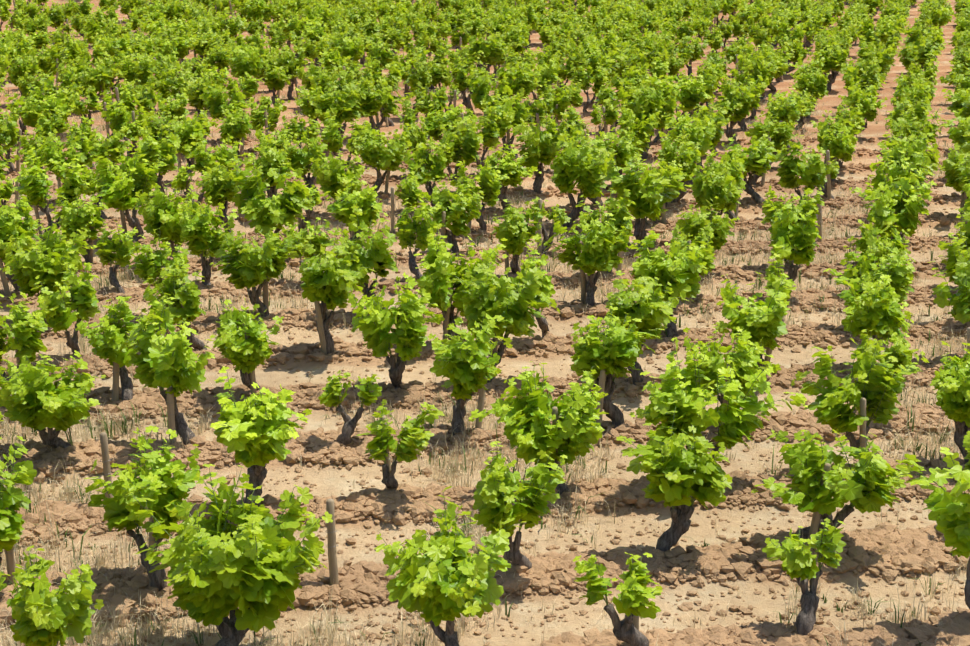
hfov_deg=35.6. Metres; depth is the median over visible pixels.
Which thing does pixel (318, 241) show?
vine
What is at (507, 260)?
stake
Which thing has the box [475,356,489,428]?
stake
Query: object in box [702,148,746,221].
vine
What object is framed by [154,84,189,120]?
vine
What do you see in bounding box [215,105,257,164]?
vine
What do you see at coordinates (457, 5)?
vine
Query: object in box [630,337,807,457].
vine
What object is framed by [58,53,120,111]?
vine
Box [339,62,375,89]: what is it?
vine
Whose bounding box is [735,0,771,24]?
vine
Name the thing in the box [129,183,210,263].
vine
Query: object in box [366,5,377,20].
vine
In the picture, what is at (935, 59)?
vine
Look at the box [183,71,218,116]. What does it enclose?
vine
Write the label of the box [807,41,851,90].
vine
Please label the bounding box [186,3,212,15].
vine
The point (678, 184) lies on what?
vine
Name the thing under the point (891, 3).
vine
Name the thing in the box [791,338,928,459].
vine
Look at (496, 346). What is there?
stake
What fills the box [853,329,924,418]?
vine
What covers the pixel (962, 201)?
stake
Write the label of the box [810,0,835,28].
vine
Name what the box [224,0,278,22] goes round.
vine
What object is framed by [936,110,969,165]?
vine
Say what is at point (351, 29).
vine
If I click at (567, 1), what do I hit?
vine
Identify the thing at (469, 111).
vine
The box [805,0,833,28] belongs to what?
vine
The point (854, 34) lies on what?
vine
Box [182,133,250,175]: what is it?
vine
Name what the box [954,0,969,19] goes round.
vine
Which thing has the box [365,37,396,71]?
vine
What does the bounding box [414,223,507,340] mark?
vine
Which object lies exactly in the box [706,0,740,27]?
vine
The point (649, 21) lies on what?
vine
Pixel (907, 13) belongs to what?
vine
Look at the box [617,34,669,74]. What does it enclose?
vine
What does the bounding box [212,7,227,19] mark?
vine
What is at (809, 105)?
vine
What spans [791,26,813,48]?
vine
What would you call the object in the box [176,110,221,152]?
vine
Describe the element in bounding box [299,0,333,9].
vine
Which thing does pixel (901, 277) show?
vine
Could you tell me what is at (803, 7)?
vine
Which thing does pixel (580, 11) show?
vine
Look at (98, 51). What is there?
vine
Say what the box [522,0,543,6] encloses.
vine
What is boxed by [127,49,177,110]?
vine
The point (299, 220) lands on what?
stake
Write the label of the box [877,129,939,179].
vine
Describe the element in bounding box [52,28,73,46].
vine
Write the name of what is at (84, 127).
vine
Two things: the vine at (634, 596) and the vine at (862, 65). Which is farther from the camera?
the vine at (862, 65)
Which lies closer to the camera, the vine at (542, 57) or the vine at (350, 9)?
the vine at (542, 57)
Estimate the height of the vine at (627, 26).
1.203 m
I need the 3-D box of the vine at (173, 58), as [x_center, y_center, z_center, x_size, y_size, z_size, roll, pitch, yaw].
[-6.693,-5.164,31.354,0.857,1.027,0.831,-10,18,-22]
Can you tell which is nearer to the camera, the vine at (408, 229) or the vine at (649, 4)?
the vine at (408, 229)
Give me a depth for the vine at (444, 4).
44.91 m
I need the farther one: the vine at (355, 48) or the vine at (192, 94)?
the vine at (355, 48)
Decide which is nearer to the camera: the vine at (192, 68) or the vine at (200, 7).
the vine at (192, 68)
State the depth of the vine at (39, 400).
11.50 m
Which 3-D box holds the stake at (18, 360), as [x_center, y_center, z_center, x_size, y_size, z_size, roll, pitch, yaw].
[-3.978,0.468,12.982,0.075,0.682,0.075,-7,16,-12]
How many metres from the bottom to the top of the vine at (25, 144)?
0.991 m
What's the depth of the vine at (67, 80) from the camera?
27.57 m
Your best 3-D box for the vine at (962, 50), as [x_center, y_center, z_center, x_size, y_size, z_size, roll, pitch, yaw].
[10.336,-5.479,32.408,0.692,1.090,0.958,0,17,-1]
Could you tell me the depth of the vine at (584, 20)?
40.49 m
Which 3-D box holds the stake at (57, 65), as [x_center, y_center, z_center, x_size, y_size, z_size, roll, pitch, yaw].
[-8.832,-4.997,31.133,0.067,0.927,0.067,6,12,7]
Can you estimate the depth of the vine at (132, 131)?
24.24 m
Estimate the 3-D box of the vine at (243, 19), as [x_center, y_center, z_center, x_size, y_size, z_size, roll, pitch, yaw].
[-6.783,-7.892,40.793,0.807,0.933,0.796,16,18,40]
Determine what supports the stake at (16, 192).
on the ground at (328, 480)
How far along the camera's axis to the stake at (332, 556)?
9.56 m
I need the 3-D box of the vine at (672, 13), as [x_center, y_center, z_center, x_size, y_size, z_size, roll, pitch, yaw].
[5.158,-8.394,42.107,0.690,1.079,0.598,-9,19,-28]
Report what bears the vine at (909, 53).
on the ground at (328, 480)
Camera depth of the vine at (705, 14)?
41.15 m
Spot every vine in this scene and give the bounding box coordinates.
[0,0,11,31]
[0,24,14,69]
[0,33,34,68]
[0,52,42,104]
[0,54,6,96]
[0,72,8,104]
[0,106,21,171]
[0,109,3,133]
[0,142,19,180]
[0,177,14,211]
[0,190,42,291]
[0,219,97,322]
[0,292,47,394]
[0,350,105,447]
[0,436,36,564]
[0,545,103,645]
[4,87,39,132]
[5,7,25,32]
[5,82,78,143]
[6,25,28,40]
[7,29,29,46]
[11,127,57,180]
[12,148,90,239]
[14,0,42,18]
[14,15,30,43]
[16,68,43,98]
[18,44,66,79]
[20,0,49,22]
[22,13,53,35]
[27,25,52,53]
[31,262,100,354]
[33,0,48,12]
[33,129,102,203]
[35,107,71,141]
[39,45,64,57]
[39,65,78,98]
[44,2,64,28]
[44,35,81,82]
[45,29,60,44]
[49,187,107,262]
[51,0,73,31]
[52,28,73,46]
[54,0,94,34]
[55,23,74,38]
[55,81,98,127]
[57,54,92,81]
[58,32,88,58]
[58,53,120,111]
[66,9,91,28]
[66,115,94,168]
[69,7,95,42]
[73,16,122,45]
[74,294,149,400]
[77,8,107,29]
[79,35,107,67]
[79,145,171,241]
[81,158,120,219]
[84,426,200,590]
[88,126,133,166]
[91,32,117,59]
[92,3,119,25]
[94,221,141,293]
[95,87,140,140]
[98,0,120,23]
[99,28,138,78]
[99,102,147,154]
[101,46,137,93]
[111,17,133,35]
[112,79,142,101]
[113,50,152,101]
[117,0,145,18]
[118,0,147,14]
[122,12,147,32]
[122,28,148,45]
[123,229,189,308]
[126,464,332,645]
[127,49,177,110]
[127,295,214,444]
[128,3,148,22]
[129,77,156,113]
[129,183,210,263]
[130,32,160,60]
[131,125,179,192]
[136,17,186,40]
[139,29,172,59]
[140,8,167,23]
[140,49,181,75]
[141,108,184,142]
[141,265,206,350]
[143,0,171,22]
[144,62,202,101]
[150,33,202,75]
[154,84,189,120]
[156,24,194,64]
[158,0,188,22]
[158,15,176,34]
[160,111,212,177]
[167,0,190,15]
[169,55,207,87]
[170,163,212,204]
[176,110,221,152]
[177,193,238,285]
[179,4,206,22]
[179,15,198,53]
[182,15,220,56]
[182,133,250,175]
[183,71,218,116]
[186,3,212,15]
[187,26,212,64]
[190,62,228,109]
[191,8,218,25]
[192,0,207,12]
[192,0,217,13]
[195,154,245,232]
[196,83,250,122]
[199,28,235,62]
[200,35,234,73]
[203,43,233,85]
[207,9,248,37]
[208,0,222,29]
[210,223,312,317]
[210,298,283,389]
[210,366,311,506]
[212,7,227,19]
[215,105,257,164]
[217,0,234,20]
[222,34,266,100]
[223,156,312,238]
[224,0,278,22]
[225,42,267,61]
[226,72,267,118]
[231,14,247,41]
[231,29,268,48]
[233,0,245,8]
[241,133,291,197]
[244,34,255,44]
[246,17,265,34]
[247,97,282,134]
[255,121,292,152]
[256,42,279,61]
[258,0,289,25]
[258,52,277,90]
[260,94,289,123]
[262,24,294,48]
[263,18,283,41]
[263,59,291,109]
[267,0,284,22]
[267,46,313,99]
[269,44,297,83]
[278,12,311,57]
[279,110,320,148]
[280,5,298,23]
[280,127,327,195]
[281,215,333,271]
[283,0,307,18]
[289,29,307,65]
[293,61,338,92]
[294,81,333,124]
[296,32,335,72]
[298,1,340,32]
[298,4,323,24]
[298,184,322,231]
[298,234,375,354]
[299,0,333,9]
[301,16,330,62]
[304,80,360,151]
[308,64,358,126]
[308,150,369,200]
[312,1,342,16]
[316,47,350,73]
[318,0,338,7]
[318,370,381,444]
[320,111,370,165]
[322,27,364,67]
[322,176,382,240]
[324,13,354,36]
[326,7,344,33]
[328,24,363,50]
[329,206,397,308]
[336,0,358,18]
[337,56,362,85]
[338,1,367,25]
[339,0,360,11]
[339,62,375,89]
[342,121,411,192]
[347,272,444,388]
[348,11,382,63]
[352,73,415,129]
[355,127,391,145]
[356,399,444,487]
[360,0,379,12]
[361,25,386,55]
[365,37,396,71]
[365,55,401,89]
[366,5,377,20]
[368,75,393,125]
[371,0,408,26]
[374,486,525,645]
[376,0,397,15]
[377,15,394,37]
[378,0,394,6]
[380,22,409,55]
[386,49,421,96]
[389,6,412,48]
[392,0,426,27]
[392,117,428,152]
[393,94,423,127]
[394,167,432,231]
[394,194,440,278]
[395,16,429,46]
[399,27,436,73]
[401,136,449,206]
[403,57,432,110]
[408,5,431,31]
[412,42,452,89]
[413,81,448,116]
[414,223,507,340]
[415,175,483,252]
[419,17,436,56]
[419,102,470,140]
[420,1,438,23]
[421,0,452,11]
[427,55,452,89]
[428,35,449,52]
[428,311,512,435]
[429,116,483,187]
[430,17,451,39]
[431,82,459,114]
[433,9,446,30]
[435,50,460,80]
[438,7,455,22]
[441,254,559,382]
[442,42,485,95]
[444,6,479,33]
[447,109,478,121]
[447,158,512,231]
[449,22,472,55]
[450,0,468,17]
[450,54,496,113]
[455,107,501,166]
[461,9,489,37]
[462,1,486,22]
[463,0,478,7]
[464,68,514,122]
[467,25,510,70]
[469,361,608,494]
[473,441,567,569]
[477,5,494,16]
[477,32,509,79]
[481,0,498,10]
[481,15,497,35]
[483,140,540,208]
[485,88,528,158]
[486,2,519,26]
[486,13,530,38]
[488,0,509,14]
[490,199,548,273]
[494,55,541,107]
[499,1,525,24]
[500,22,528,55]
[502,44,535,69]
[504,57,560,107]
[505,242,555,336]
[506,0,523,7]
[509,21,531,59]
[509,110,568,193]
[510,2,539,49]
[516,0,537,15]
[517,48,539,69]
[521,91,553,131]
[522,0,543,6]
[529,197,570,254]
[530,213,640,305]
[531,0,554,17]
[531,46,561,76]
[534,8,566,43]
[536,23,560,48]
[536,39,565,63]
[538,78,576,121]
[543,106,584,148]
[545,0,569,13]
[547,0,569,9]
[547,6,579,21]
[547,31,576,57]
[548,9,567,23]
[549,20,579,42]
[550,131,609,227]
[552,50,583,89]
[553,76,582,111]
[555,119,615,205]
[562,14,582,31]
[564,0,585,16]
[564,33,599,69]
[567,58,608,111]
[568,25,593,47]
[570,306,664,428]
[573,552,662,645]
[574,18,606,40]
[576,188,635,272]
[577,11,592,31]
[579,0,605,19]
[579,42,620,83]
[579,123,589,143]
[583,3,616,30]
[584,27,619,59]
[590,102,620,136]
[592,13,617,38]
[594,77,640,131]
[597,0,614,13]
[599,126,650,190]
[603,2,615,14]
[603,80,684,158]
[604,151,684,246]
[605,270,688,384]
[606,2,635,28]
[607,11,622,31]
[607,33,626,63]
[607,62,657,113]
[609,43,636,78]
[610,0,638,21]
[612,23,637,44]
[615,0,632,12]
[615,15,641,40]
[615,28,667,62]
[616,44,642,55]
[616,400,732,551]
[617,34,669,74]
[617,101,662,170]
[619,10,659,35]
[628,51,670,86]
[628,226,713,337]
[629,1,665,31]
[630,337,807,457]
[640,158,691,222]
[643,71,711,129]
[644,0,666,12]
[644,0,676,6]
[644,24,674,47]
[651,54,690,75]
[653,15,697,49]
[653,98,676,142]
[656,130,700,202]
[662,2,682,25]
[662,107,726,184]
[663,0,688,29]
[666,39,694,80]
[668,220,715,276]
[672,33,714,76]
[673,0,701,21]
[675,196,739,250]
[678,67,720,116]
[683,107,730,167]
[683,326,780,403]
[686,5,716,38]
[689,13,710,37]
[690,154,742,221]
[691,102,725,155]
[696,0,703,14]
[696,63,724,98]
[699,0,721,28]
[699,55,726,106]
[700,24,723,52]
[700,48,732,90]
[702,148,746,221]
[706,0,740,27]
[709,74,764,142]
[713,272,792,367]
[714,18,733,50]
[718,134,780,203]
[720,36,750,76]
[722,72,767,130]
[723,0,743,23]
[726,17,751,45]
[728,4,756,40]
[729,50,776,118]
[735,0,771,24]
[737,0,757,15]
[738,33,753,46]
[739,44,787,98]
[742,12,778,47]
[744,40,794,91]
[744,108,797,163]
[749,58,779,103]
[750,142,773,184]
[751,429,920,539]
[753,26,774,49]
[759,9,788,45]
[760,185,824,268]
[761,14,781,45]
[761,89,805,153]
[762,4,800,27]
[762,196,821,280]
[762,518,845,634]
[763,256,796,321]
[767,0,801,21]
[767,87,810,121]
[773,16,807,68]
[773,134,834,218]
[775,51,781,81]
[781,38,813,74]
[787,88,822,128]
[788,54,824,98]
[789,65,830,117]
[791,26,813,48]
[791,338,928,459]
[795,65,820,97]
[796,0,810,23]
[797,3,819,44]
[802,11,824,50]
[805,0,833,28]
[807,25,851,49]
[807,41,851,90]
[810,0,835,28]
[810,110,861,165]
[815,31,840,76]
[816,159,839,198]
[818,6,838,31]
[821,122,855,180]
[823,266,913,352]
[826,20,854,36]
[829,0,844,24]
[832,30,852,51]
[834,11,857,31]
[834,100,864,134]
[836,57,886,95]
[838,86,887,134]
[840,236,915,302]
[841,75,880,127]
[842,4,875,43]
[843,21,857,46]
[845,0,865,10]
[846,57,885,86]
[847,0,881,13]
[847,217,910,266]
[848,1,867,19]
[849,173,935,241]
[852,2,869,11]
[852,14,902,47]
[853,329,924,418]
[856,35,901,80]
[869,150,934,234]
[870,0,883,18]
[870,28,904,49]
[871,42,897,81]
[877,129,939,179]
[878,12,908,41]
[879,0,908,21]
[881,130,939,179]
[883,0,913,7]
[884,0,907,8]
[884,9,908,27]
[884,64,890,72]
[885,111,920,147]
[887,88,931,129]
[889,2,910,18]
[890,72,931,106]
[891,447,969,608]
[893,67,928,90]
[896,35,944,70]
[897,102,948,145]
[901,21,946,71]
[904,14,929,30]
[907,62,938,84]
[910,50,939,70]
[916,73,937,101]
[918,0,944,11]
[918,3,942,26]
[919,21,943,38]
[924,5,953,29]
[925,0,951,14]
[928,239,969,326]
[930,341,969,463]
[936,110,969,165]
[937,57,969,85]
[938,142,969,205]
[938,225,969,285]
[942,87,969,112]
[947,29,969,55]
[948,28,969,47]
[949,67,969,102]
[949,68,963,87]
[950,45,969,70]
[954,0,968,12]
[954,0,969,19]
[954,10,969,21]
[954,12,969,32]
[954,151,969,193]
[954,207,969,260]
[958,91,969,124]
[960,177,969,215]
[961,116,969,157]
[962,431,969,470]
[963,30,969,50]
[964,48,969,70]
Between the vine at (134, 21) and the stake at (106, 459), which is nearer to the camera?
the stake at (106, 459)
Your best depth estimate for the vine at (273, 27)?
38.57 m
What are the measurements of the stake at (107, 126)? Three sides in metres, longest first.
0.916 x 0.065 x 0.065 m
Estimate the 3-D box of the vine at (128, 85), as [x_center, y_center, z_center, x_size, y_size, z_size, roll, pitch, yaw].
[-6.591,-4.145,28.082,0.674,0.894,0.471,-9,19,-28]
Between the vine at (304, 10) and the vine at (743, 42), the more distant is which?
the vine at (304, 10)
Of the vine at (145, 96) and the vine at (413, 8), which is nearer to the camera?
the vine at (145, 96)
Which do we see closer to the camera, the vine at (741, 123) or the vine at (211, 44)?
the vine at (741, 123)
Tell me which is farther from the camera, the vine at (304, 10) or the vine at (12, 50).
the vine at (304, 10)
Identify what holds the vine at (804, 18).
on the ground at (328, 480)
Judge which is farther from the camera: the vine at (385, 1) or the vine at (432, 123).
the vine at (385, 1)
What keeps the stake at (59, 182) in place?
on the ground at (328, 480)
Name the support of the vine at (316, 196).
on the ground at (328, 480)
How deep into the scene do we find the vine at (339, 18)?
39.78 m
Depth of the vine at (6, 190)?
19.53 m
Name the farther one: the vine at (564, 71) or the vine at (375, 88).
the vine at (564, 71)
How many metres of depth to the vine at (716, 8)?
43.59 m
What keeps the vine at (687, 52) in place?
on the ground at (328, 480)
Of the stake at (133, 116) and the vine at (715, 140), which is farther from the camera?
the stake at (133, 116)
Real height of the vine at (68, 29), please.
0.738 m
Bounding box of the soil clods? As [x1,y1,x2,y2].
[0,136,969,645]
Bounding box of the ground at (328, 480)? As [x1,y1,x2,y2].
[0,0,969,645]
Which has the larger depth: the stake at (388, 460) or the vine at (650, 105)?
the vine at (650, 105)
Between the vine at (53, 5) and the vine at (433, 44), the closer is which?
the vine at (433, 44)
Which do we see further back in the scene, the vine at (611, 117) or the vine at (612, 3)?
the vine at (612, 3)
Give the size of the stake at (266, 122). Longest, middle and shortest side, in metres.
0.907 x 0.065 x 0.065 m
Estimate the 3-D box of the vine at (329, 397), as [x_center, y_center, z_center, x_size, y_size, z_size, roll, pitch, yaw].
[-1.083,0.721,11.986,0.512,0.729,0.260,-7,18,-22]
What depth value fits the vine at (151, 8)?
42.55 m
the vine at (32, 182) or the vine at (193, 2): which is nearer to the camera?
the vine at (32, 182)
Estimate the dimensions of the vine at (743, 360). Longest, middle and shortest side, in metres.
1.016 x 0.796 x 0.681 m
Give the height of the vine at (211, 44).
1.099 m
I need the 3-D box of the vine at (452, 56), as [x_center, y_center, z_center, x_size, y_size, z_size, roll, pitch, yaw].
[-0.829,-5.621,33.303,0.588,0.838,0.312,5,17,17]
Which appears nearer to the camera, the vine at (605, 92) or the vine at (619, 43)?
the vine at (605, 92)
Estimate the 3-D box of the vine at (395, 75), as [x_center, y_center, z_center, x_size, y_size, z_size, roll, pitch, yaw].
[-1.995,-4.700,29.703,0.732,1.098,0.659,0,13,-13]
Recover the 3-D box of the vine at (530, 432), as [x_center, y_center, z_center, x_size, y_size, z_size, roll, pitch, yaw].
[0.403,0.821,11.022,1.087,1.120,0.872,-1,19,-6]
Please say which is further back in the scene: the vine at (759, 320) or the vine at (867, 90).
the vine at (867, 90)
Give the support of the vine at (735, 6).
on the ground at (328, 480)
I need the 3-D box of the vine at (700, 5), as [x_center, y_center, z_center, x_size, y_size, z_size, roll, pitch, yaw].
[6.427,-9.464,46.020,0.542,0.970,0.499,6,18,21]
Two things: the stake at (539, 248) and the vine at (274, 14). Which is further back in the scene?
the vine at (274, 14)
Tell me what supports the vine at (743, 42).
on the ground at (328, 480)
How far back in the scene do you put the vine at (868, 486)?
9.93 m
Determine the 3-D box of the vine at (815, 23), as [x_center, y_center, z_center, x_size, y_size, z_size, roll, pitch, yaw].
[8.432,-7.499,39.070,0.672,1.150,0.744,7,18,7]
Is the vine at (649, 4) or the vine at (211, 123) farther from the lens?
the vine at (649, 4)
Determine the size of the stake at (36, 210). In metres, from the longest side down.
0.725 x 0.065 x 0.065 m
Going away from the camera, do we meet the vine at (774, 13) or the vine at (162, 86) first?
the vine at (162, 86)
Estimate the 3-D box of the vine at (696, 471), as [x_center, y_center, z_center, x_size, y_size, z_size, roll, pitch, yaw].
[1.260,1.147,9.962,0.657,1.174,0.727,-3,13,-25]
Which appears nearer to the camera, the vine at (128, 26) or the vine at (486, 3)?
the vine at (128, 26)
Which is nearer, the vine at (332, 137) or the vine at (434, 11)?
the vine at (332, 137)
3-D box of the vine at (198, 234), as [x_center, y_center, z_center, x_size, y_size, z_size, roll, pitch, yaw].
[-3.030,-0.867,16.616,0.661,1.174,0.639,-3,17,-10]
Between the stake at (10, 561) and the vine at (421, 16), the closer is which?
the stake at (10, 561)
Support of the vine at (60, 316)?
on the ground at (328, 480)
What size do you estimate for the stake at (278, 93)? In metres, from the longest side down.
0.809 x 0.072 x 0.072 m
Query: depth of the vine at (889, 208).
17.17 m
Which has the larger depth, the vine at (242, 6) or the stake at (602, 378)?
the vine at (242, 6)
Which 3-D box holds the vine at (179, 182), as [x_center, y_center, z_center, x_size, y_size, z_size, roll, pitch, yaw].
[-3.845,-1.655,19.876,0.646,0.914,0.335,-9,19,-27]
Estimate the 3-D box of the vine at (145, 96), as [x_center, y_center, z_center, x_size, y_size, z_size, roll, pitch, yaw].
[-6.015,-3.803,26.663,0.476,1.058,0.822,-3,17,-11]
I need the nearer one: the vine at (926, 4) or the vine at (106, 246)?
the vine at (106, 246)
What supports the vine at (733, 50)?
on the ground at (328, 480)
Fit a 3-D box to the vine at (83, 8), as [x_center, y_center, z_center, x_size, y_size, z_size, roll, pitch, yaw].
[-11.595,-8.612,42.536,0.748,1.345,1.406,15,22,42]
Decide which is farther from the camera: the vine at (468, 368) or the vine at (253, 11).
the vine at (253, 11)
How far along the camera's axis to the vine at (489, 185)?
19.03 m
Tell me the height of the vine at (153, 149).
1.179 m
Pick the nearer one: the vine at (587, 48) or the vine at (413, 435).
the vine at (413, 435)
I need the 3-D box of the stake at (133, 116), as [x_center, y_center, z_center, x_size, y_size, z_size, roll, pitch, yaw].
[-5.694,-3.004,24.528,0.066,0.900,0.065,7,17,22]
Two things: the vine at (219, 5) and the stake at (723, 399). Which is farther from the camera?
the vine at (219, 5)
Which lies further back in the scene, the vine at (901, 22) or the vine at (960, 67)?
the vine at (901, 22)
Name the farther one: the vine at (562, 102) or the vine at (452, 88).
the vine at (452, 88)
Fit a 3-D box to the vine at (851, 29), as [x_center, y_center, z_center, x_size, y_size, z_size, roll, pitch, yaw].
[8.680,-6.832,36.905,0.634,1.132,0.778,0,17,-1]
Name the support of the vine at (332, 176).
on the ground at (328, 480)
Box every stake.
[0,258,10,295]
[2,507,16,583]
[15,181,18,207]
[15,350,22,372]
[16,129,21,170]
[33,205,42,238]
[56,58,58,89]
[57,177,60,188]
[89,214,93,262]
[100,432,112,497]
[103,102,109,136]
[112,347,120,401]
[115,87,119,106]
[120,210,126,234]
[132,111,136,152]
[148,508,155,585]
[166,387,176,443]
[177,152,181,171]
[186,180,192,199]
[202,117,206,151]
[239,137,243,167]
[244,332,256,394]
[262,277,268,310]
[264,109,268,137]
[277,77,279,102]
[294,67,298,98]
[297,213,301,227]
[314,300,326,354]
[326,498,338,584]
[375,99,379,135]
[379,416,391,472]
[384,167,389,193]
[390,187,394,232]
[441,211,445,246]
[442,287,451,343]
[453,90,456,107]
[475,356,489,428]
[491,325,498,377]
[503,552,510,562]
[505,250,509,275]
[506,129,509,154]
[536,113,540,131]
[537,198,542,252]
[552,406,560,469]
[555,104,558,126]
[579,268,586,303]
[595,187,602,208]
[595,369,606,425]
[602,107,608,139]
[616,251,622,275]
[633,615,638,629]
[661,203,665,223]
[722,365,730,423]
[734,171,743,216]
[761,137,770,185]
[762,347,771,370]
[808,463,830,549]
[817,204,822,241]
[826,150,830,198]
[859,398,866,447]
[960,190,963,214]
[963,191,967,223]
[967,327,969,353]
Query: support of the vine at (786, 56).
on the ground at (328, 480)
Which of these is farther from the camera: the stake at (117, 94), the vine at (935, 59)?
the vine at (935, 59)
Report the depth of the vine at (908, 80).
28.44 m
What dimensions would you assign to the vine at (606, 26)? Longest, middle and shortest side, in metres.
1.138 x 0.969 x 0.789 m
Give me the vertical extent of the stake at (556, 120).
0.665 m
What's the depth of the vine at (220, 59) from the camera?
31.49 m
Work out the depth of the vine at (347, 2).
45.79 m
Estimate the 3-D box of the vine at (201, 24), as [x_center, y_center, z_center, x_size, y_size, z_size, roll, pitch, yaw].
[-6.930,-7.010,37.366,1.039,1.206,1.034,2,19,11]
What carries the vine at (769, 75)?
on the ground at (328, 480)
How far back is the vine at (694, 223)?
17.02 m
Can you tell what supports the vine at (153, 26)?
on the ground at (328, 480)
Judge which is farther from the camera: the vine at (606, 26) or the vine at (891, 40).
the vine at (606, 26)
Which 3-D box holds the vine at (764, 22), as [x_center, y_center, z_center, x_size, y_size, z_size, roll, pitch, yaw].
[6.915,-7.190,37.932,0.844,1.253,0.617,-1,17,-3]
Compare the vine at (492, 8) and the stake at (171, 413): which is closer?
the stake at (171, 413)
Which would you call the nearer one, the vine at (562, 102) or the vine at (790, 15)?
the vine at (562, 102)
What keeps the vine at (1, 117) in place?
on the ground at (328, 480)
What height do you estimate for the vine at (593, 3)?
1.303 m
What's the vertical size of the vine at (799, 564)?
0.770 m
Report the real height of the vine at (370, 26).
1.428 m
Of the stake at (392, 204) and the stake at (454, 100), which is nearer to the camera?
the stake at (392, 204)
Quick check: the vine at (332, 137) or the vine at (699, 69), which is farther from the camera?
the vine at (699, 69)
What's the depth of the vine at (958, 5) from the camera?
45.75 m
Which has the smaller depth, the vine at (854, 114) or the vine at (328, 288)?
the vine at (328, 288)
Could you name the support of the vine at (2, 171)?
on the ground at (328, 480)
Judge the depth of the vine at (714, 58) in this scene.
31.32 m
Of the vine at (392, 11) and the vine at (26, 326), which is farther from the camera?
the vine at (392, 11)
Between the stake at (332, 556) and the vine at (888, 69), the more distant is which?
the vine at (888, 69)
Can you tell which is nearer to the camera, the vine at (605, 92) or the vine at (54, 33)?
the vine at (605, 92)
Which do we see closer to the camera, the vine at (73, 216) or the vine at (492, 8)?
the vine at (73, 216)
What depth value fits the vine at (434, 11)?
43.64 m
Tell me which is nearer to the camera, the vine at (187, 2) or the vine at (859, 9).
the vine at (859, 9)
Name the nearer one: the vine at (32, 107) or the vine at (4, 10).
the vine at (32, 107)
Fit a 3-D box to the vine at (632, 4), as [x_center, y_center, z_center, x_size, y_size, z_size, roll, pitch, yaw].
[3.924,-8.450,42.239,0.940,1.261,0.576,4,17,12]
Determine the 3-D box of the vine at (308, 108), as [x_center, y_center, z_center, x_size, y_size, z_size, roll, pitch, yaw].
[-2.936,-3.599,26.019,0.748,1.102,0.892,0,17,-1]
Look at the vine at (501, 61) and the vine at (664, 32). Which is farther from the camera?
the vine at (664, 32)
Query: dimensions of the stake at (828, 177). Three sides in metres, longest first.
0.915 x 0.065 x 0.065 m
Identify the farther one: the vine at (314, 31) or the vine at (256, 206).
the vine at (314, 31)
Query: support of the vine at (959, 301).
on the ground at (328, 480)
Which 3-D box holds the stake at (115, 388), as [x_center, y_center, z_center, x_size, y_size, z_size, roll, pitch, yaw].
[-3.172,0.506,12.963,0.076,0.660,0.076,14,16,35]
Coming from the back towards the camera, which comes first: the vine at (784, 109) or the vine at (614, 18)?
the vine at (614, 18)
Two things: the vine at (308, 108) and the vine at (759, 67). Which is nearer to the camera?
the vine at (308, 108)
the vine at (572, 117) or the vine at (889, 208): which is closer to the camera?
the vine at (889, 208)
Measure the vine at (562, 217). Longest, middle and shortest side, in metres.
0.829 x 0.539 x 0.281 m
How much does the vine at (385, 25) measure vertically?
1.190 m
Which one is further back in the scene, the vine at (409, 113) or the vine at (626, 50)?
the vine at (626, 50)
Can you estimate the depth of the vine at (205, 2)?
47.54 m
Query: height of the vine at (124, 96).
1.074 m
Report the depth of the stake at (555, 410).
10.94 m
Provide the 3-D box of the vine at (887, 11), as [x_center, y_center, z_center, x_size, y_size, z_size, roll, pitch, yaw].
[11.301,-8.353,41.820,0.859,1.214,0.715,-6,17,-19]
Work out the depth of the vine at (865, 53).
30.67 m
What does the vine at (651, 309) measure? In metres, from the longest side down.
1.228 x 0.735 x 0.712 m
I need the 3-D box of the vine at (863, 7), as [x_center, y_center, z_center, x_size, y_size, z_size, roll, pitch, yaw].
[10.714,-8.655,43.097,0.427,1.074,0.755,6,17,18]
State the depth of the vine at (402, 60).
30.74 m
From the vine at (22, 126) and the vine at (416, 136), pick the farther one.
the vine at (22, 126)
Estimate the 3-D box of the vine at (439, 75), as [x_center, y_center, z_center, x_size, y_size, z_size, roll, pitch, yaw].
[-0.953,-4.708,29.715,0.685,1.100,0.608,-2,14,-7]
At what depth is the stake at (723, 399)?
12.22 m
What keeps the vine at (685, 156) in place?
on the ground at (328, 480)
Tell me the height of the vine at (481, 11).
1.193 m
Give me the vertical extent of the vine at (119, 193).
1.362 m
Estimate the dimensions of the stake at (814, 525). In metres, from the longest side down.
0.754 x 0.067 x 0.067 m
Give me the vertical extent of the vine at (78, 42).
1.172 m
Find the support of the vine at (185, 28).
on the ground at (328, 480)
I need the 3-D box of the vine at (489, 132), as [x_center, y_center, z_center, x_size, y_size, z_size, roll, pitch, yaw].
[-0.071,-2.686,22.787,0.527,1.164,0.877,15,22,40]
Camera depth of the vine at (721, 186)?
18.35 m
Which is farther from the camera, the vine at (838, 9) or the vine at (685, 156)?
the vine at (838, 9)
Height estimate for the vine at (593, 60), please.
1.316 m
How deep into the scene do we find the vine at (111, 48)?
33.38 m
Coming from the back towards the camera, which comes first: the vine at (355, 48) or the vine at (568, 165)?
the vine at (355, 48)
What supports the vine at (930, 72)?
on the ground at (328, 480)
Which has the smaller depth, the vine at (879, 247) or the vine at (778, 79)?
the vine at (879, 247)
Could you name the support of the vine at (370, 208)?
on the ground at (328, 480)
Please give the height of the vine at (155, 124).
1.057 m
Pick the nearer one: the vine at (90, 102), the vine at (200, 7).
the vine at (90, 102)
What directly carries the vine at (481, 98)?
on the ground at (328, 480)
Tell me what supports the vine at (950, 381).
on the ground at (328, 480)
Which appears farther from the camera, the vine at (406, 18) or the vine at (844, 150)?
the vine at (406, 18)
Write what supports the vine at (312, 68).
on the ground at (328, 480)
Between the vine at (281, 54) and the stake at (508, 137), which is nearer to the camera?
the stake at (508, 137)
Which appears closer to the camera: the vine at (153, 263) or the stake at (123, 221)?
the vine at (153, 263)

